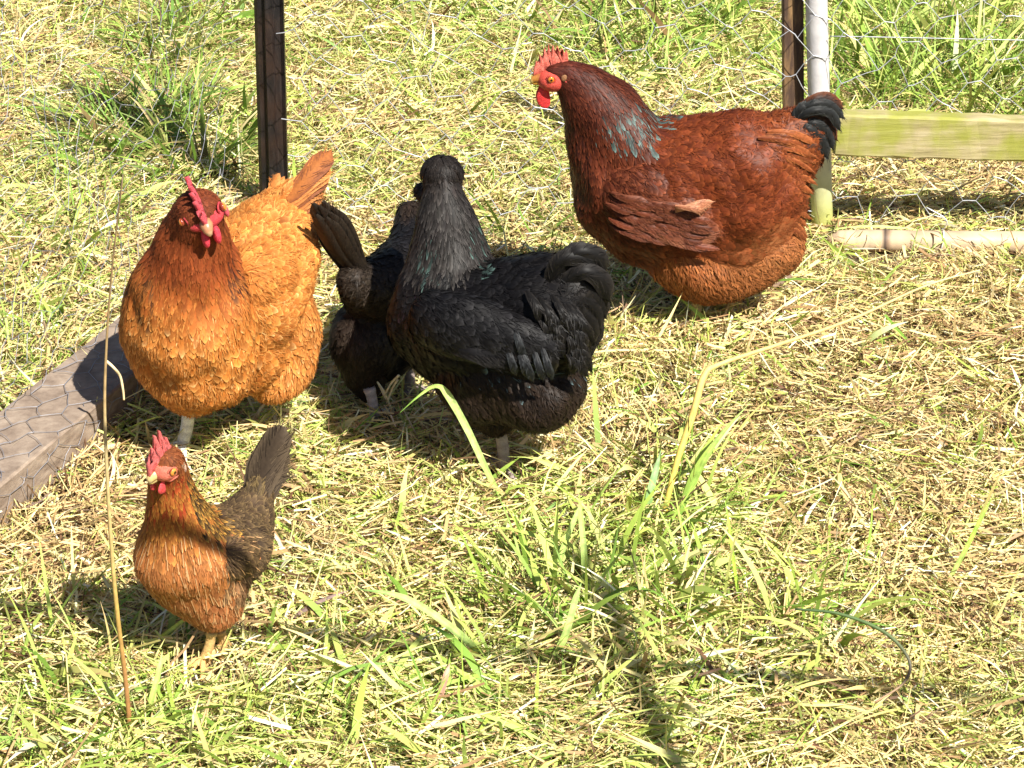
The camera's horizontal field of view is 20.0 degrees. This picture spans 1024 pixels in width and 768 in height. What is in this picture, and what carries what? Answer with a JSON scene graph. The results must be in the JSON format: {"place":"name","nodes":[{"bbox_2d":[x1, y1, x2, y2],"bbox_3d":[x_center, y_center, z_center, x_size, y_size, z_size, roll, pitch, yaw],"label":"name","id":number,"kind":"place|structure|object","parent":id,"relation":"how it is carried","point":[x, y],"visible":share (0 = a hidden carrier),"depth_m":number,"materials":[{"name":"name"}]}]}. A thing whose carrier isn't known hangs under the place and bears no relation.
{"place":"outdoors","nodes":[
{"label":"outdoors","id":0,"kind":"place"},
{"bbox_2d":[0,0,1023,767],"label":"ground","id":1,"kind":"structure","parent":0,"point":[502,476],"depth_m":4.38,"materials":[{"name":"plant"}]},
{"bbox_2d":[0,318,150,524],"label":"timber beam","id":2,"kind":"structure","parent":1,"relation":"on","point":[14,468],"depth_m":4.42,"materials":[{"name":"wood"}]},
{"bbox_2d":[0,0,241,529],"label":"wire netting","id":3,"kind":"object","parent":2,"relation":"on","point":[8,86],"visible":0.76,"depth_m":4.56,"materials":[{"name":"silver metal"}]},
{"bbox_2d":[103,174,132,734],"bbox_3d":[-0.485,0.101,3.577,0.026,0.750,0.063,11,27,22],"label":"grass stalk","id":4,"kind":"object","parent":1,"relation":"on","point":[121,649],"depth_m":3.59,"materials":[{"name":"beige plant"}]},
{"bbox_2d":[107,360,124,399],"bbox_3d":[-0.591,-0.004,4.313,0.026,0.066,0.015,0,25,0],"label":"bent straw","id":5,"kind":"object","parent":4,"relation":"attached to","point":[111,365],"visible":0.89,"depth_m":4.31,"materials":[{"name":"beige plant"}]},
{"bbox_2d":[143,628,147,660],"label":"tall grass","id":6,"kind":"structure","parent":1,"relation":"on","point":[145,646],"depth_m":3.89,"materials":[{"name":"green plant"}]},
{"bbox_2d":[146,650,162,716],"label":"tall grass","id":7,"kind":"structure","parent":1,"relation":"on","point":[152,695],"depth_m":3.74,"materials":[{"name":"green plant"}]},
{"bbox_2d":[137,620,183,654],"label":"tall grass","id":8,"kind":"structure","parent":1,"relation":"on","point":[172,628],"depth_m":3.89,"materials":[{"name":"green plant"}]},
{"bbox_2d":[132,408,301,688],"bbox_3d":[-0.387,0.180,3.841,0.157,0.388,0.315,10,27,20],"label":"hen","id":9,"kind":"object","parent":1,"relation":"on","point":[200,563],"visible":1,"depth_m":3.75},
{"bbox_2d":[117,145,336,461],"bbox_3d":[-0.428,-0.150,4.409,0.268,0.505,0.428,12,28,24],"label":"hen","id":10,"kind":"object","parent":1,"relation":"on","point":[219,309],"visible":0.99,"depth_m":4.28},
{"bbox_2d":[254,0,288,192],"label":"fence post","id":11,"kind":"object","parent":1,"relation":"on","point":[269,22],"visible":0.61,"depth_m":5.22,"materials":[{"name":"wood"}]},
{"bbox_2d":[272,590,348,630],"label":"tall grass","id":12,"kind":"structure","parent":1,"relation":"on","point":[299,612],"depth_m":3.96,"materials":[{"name":"beige plant"}]},
{"bbox_2d":[309,193,435,429],"bbox_3d":[-0.193,-0.148,4.526,0.167,0.408,0.316,17,30,32],"label":"hen","id":13,"kind":"object","parent":1,"relation":"on","point":[365,357],"visible":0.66,"depth_m":4.47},
{"bbox_2d":[377,374,399,419],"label":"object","id":14,"kind":"object","parent":1,"relation":"on","point":[384,392],"visible":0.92,"depth_m":4.52,"materials":[{"name":"plant"}]},
{"bbox_2d":[359,589,491,662],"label":"tall grass","id":15,"kind":"structure","parent":1,"relation":"on","point":[446,623],"depth_m":3.83,"materials":[{"name":"yellow plant"}]},
{"bbox_2d":[434,663,449,710],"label":"tall grass","id":16,"kind":"structure","parent":1,"relation":"on","point":[446,672],"depth_m":3.75,"materials":[{"name":"beige plant"}]},
{"bbox_2d":[401,384,499,496],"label":"tall grass","id":17,"kind":"structure","parent":1,"relation":"on","point":[451,401],"depth_m":4.25,"materials":[{"name":"green plant"}]},
{"bbox_2d":[385,154,614,479],"bbox_3d":[-0.056,-0.075,4.283,0.416,0.481,0.268,21,32,37],"label":"hen","id":18,"kind":"object","parent":1,"relation":"on","point":[501,348],"visible":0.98,"depth_m":4.21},
{"bbox_2d":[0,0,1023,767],"bbox_3d":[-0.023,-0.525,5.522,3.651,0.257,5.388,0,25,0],"label":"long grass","id":19,"kind":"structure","parent":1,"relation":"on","point":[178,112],"depth_m":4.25,"materials":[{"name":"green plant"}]},
{"bbox_2d":[795,608,911,702],"bbox_3d":[0.445,0.343,3.765,0.067,0.084,0.155,-23,33,-39],"label":"curved stem","id":20,"kind":"object","parent":19,"relation":"on","point":[893,639],"visible":1,"depth_m":3.76,"materials":[{"name":"plant"}]},
{"bbox_2d":[552,584,580,663],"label":"tall grass","id":21,"kind":"structure","parent":1,"relation":"on","point":[571,612],"depth_m":3.85,"materials":[{"name":"green plant"}]},
{"bbox_2d":[557,502,581,574],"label":"tall grass","id":22,"kind":"structure","parent":1,"relation":"on","point":[569,532],"depth_m":4.06,"materials":[{"name":"green plant"}]},
{"bbox_2d":[578,495,587,587],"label":"tall grass","id":23,"kind":"structure","parent":1,"relation":"on","point":[583,544],"depth_m":4.03,"materials":[{"name":"green plant"}]},
{"bbox_2d":[644,451,660,516],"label":"tall grass","id":24,"kind":"structure","parent":1,"relation":"on","point":[653,478],"depth_m":4.24,"materials":[{"name":"green plant"}]},
{"bbox_2d":[530,44,846,335],"bbox_3d":[0.289,-0.318,4.778,0.520,0.502,0.247,0,25,0],"label":"hen","id":25,"kind":"object","parent":1,"relation":"on","point":[704,208],"visible":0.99,"depth_m":4.70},
{"bbox_2d":[673,404,748,525],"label":"tall grass","id":26,"kind":"structure","parent":1,"relation":"on","point":[705,458],"depth_m":4.20,"materials":[{"name":"green plant"}]},
{"bbox_2d":[725,502,739,600],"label":"tall grass","id":27,"kind":"structure","parent":1,"relation":"on","point":[733,556],"depth_m":4.00,"materials":[{"name":"green plant"}]},
{"bbox_2d":[781,0,803,107],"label":"wooden stake","id":28,"kind":"object","parent":1,"relation":"on","point":[792,15],"visible":0.32,"depth_m":5.14,"materials":[{"name":"brown wood"}]},
{"bbox_2d":[805,0,832,236],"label":"fence pole","id":29,"kind":"object","parent":1,"relation":"on","point":[817,44],"visible":0.58,"depth_m":5.12,"materials":[{"name":"white metal"}]},
{"bbox_2d":[276,0,1023,234],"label":"wire netting","id":30,"kind":"object","parent":29,"relation":"attached to","point":[923,37],"visible":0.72,"depth_m":5.12,"materials":[{"name":"silver metal"}]},
{"bbox_2d":[833,109,1023,161],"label":"fence rail","id":31,"kind":"object","parent":29,"relation":"attached to","point":[927,134],"visible":0.95,"depth_m":5.12,"materials":[{"name":"wood"}]},
{"bbox_2d":[662,269,979,512],"bbox_3d":[0.455,0.007,4.345,0.579,0.273,0.040,-15,29,-29],"label":"grass stalk","id":32,"kind":"object","parent":1,"relation":"on","point":[707,370],"depth_m":4.24,"materials":[{"name":"beige plant"}]},
{"bbox_2d":[828,207,1023,253],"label":"bamboo pole","id":33,"kind":"object","parent":1,"relation":"on","point":[892,240],"visible":0.84,"depth_m":5.16,"materials":[{"name":"wood"}]},
{"bbox_2d":[940,493,994,593],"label":"tall grass","id":34,"kind":"structure","parent":1,"relation":"on","point":[966,548],"depth_m":4.03,"materials":[{"name":"green plant"}]}
]}

